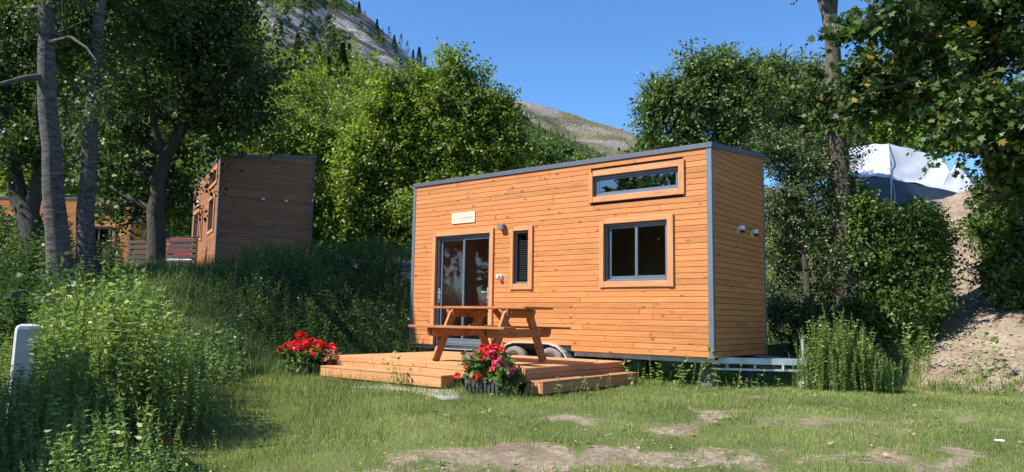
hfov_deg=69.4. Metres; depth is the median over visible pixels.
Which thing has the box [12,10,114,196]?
broadleaf tree
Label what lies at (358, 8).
fir tree
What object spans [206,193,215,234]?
sliding window
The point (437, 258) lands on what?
sliding door
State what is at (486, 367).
flower planter
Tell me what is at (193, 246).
slatted fence
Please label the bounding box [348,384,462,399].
concrete slab
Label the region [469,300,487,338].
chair
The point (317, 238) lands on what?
broadleaf tree
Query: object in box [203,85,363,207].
broadleaf tree
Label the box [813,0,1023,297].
maple tree
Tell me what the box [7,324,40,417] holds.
hookup bollard
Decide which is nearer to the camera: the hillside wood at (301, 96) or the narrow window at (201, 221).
the narrow window at (201, 221)
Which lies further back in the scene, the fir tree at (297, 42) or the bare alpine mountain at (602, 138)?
the bare alpine mountain at (602, 138)
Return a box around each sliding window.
[95,224,115,252]
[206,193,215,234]
[599,213,674,287]
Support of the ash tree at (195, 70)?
on the ground at (503, 455)
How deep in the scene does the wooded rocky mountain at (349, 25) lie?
210.23 m
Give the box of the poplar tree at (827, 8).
[790,0,860,355]
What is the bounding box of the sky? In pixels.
[345,0,1023,201]
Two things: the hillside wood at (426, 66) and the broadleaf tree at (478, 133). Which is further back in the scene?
the hillside wood at (426, 66)
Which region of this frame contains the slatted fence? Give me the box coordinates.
[126,236,199,266]
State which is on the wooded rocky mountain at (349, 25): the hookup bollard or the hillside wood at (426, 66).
the hillside wood at (426, 66)
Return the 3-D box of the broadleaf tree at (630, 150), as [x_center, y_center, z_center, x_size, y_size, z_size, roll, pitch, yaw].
[5.497,-1.485,26.224,4.297,5.150,2.308,1,-6,0]
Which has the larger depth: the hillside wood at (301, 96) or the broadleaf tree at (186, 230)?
the hillside wood at (301, 96)
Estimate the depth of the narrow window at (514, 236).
13.91 m
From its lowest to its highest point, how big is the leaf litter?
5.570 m
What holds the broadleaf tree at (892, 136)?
on the ground at (503, 455)
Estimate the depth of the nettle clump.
11.34 m
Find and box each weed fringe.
[322,351,648,396]
[596,346,782,395]
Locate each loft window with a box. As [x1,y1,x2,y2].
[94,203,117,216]
[208,164,217,190]
[589,159,684,203]
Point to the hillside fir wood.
(331, 46)
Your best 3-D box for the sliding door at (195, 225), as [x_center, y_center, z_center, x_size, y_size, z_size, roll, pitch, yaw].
[-11.346,0.224,26.596,0.161,2.294,1.640,4,-7,-29]
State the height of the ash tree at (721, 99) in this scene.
7.488 m
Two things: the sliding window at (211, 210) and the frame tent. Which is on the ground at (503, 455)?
the frame tent
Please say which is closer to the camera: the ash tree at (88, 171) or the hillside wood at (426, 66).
the ash tree at (88, 171)
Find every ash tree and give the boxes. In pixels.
[0,0,140,279]
[0,0,143,304]
[29,0,227,282]
[62,0,308,264]
[620,36,791,151]
[729,42,873,248]
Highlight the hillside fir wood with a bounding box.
[0,0,605,157]
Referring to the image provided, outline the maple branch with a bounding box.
[806,0,942,66]
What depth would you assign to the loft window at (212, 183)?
23.48 m
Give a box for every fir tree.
[293,31,300,49]
[323,56,334,84]
[333,42,349,80]
[356,1,361,13]
[374,19,379,31]
[392,35,396,47]
[416,47,422,62]
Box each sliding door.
[191,209,199,265]
[430,228,494,346]
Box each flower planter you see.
[276,331,337,374]
[453,344,526,394]
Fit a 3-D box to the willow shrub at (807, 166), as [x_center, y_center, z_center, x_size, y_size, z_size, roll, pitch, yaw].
[6.200,0.225,14.879,3.175,5.190,2.218,-2,-7,26]
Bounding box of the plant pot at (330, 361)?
[320,348,341,376]
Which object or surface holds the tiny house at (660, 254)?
on the ground at (503, 455)
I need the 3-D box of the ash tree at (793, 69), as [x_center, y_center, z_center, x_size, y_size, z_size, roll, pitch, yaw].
[8.396,-2.558,22.270,4.830,6.786,3.032,1,-6,0]
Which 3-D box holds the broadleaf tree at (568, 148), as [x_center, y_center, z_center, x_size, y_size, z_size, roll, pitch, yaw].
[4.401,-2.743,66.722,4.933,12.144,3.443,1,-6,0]
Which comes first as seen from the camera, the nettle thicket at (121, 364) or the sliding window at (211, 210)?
the nettle thicket at (121, 364)
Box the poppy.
[165,438,174,470]
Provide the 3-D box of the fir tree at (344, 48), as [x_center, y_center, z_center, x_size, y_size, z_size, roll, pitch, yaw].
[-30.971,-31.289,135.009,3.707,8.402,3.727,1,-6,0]
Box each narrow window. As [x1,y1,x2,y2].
[199,205,203,240]
[509,225,533,289]
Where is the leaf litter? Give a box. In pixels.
[885,199,1023,395]
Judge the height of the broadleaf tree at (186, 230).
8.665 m
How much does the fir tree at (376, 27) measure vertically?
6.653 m
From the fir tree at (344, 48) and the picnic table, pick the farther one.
the fir tree at (344, 48)
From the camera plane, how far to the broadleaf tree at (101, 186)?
42.07 m
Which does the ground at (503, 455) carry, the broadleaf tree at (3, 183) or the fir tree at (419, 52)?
the broadleaf tree at (3, 183)
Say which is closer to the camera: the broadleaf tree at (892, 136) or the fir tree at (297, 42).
the broadleaf tree at (892, 136)
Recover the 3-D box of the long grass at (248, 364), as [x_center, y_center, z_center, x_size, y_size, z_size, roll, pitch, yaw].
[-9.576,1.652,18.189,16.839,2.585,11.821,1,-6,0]
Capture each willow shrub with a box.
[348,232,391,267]
[744,119,896,358]
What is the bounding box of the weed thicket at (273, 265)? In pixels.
[172,232,425,354]
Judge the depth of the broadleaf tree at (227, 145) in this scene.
50.61 m
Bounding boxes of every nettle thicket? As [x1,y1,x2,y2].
[0,250,228,471]
[0,372,67,470]
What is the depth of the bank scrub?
13.53 m
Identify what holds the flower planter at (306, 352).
on the ground at (503, 455)
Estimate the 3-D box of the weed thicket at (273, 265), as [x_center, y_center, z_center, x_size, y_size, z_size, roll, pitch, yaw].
[-5.793,1.306,18.506,6.847,3.468,8.576,2,-6,-12]
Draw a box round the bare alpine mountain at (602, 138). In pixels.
[492,93,811,214]
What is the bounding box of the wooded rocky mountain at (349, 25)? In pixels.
[0,0,605,261]
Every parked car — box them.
[166,238,191,264]
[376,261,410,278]
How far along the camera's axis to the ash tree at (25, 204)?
15.68 m
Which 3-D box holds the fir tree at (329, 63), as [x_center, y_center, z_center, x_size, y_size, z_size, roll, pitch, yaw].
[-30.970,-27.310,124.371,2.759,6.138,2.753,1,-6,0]
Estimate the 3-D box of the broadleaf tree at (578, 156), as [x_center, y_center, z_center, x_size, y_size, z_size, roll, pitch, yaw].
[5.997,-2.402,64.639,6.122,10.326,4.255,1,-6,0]
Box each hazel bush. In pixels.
[822,176,975,348]
[952,163,1023,314]
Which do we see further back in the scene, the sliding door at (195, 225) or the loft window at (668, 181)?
the sliding door at (195, 225)
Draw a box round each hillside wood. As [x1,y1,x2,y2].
[0,0,464,247]
[320,0,606,161]
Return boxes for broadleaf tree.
[0,96,78,196]
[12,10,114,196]
[62,113,154,197]
[111,25,225,236]
[165,155,206,243]
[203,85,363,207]
[210,119,275,164]
[302,35,549,265]
[312,196,335,254]
[509,132,575,167]
[538,139,579,162]
[557,149,595,161]
[616,127,689,154]
[827,82,1020,160]
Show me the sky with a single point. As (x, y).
(581, 58)
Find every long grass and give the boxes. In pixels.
[0,252,432,378]
[1,184,1023,471]
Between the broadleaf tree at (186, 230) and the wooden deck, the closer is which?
the wooden deck
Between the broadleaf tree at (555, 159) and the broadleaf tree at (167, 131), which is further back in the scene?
the broadleaf tree at (555, 159)
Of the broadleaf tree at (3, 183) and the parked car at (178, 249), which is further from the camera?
the broadleaf tree at (3, 183)
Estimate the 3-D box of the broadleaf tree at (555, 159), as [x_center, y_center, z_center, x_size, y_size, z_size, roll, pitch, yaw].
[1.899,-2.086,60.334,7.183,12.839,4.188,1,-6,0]
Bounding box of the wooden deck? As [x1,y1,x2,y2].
[320,351,637,396]
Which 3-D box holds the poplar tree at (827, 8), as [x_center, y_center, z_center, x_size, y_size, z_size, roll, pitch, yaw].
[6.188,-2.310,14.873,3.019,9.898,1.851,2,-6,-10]
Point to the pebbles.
(673, 430)
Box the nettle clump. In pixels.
[788,303,902,393]
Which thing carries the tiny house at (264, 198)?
on the ground at (503, 455)
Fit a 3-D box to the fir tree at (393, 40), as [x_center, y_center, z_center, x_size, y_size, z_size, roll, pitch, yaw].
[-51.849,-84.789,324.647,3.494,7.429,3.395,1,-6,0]
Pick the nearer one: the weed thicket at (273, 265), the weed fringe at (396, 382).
the weed fringe at (396, 382)
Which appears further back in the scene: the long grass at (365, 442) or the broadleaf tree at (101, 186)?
the broadleaf tree at (101, 186)
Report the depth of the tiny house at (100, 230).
30.25 m
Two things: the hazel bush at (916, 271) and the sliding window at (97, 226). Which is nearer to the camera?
the hazel bush at (916, 271)
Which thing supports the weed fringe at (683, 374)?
on the ground at (503, 455)
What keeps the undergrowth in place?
on the ground at (503, 455)
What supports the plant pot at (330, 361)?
on the ground at (503, 455)
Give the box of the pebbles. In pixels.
[336,241,1022,471]
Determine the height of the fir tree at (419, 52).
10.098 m
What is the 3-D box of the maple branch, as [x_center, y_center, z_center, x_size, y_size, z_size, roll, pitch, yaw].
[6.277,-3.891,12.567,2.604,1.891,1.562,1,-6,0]
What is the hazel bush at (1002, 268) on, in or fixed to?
on the ground at (503, 455)
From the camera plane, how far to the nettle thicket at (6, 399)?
6.14 m
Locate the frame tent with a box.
[849,143,978,204]
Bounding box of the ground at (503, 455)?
[1,189,1023,471]
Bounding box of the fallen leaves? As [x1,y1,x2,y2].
[434,378,1021,471]
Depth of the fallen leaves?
7.75 m
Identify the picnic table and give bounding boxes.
[408,306,570,361]
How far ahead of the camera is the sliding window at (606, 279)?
12.40 m
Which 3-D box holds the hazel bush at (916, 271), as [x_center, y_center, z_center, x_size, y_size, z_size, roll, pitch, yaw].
[7.516,0.623,14.450,3.249,3.677,2.220,1,-6,0]
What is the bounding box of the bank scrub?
[788,174,1020,378]
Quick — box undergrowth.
[0,205,250,390]
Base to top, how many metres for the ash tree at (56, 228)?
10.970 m
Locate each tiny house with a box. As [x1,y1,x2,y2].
[0,196,146,266]
[191,154,316,268]
[409,142,810,388]
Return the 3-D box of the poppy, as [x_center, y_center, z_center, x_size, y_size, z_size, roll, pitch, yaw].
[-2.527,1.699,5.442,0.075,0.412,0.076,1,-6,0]

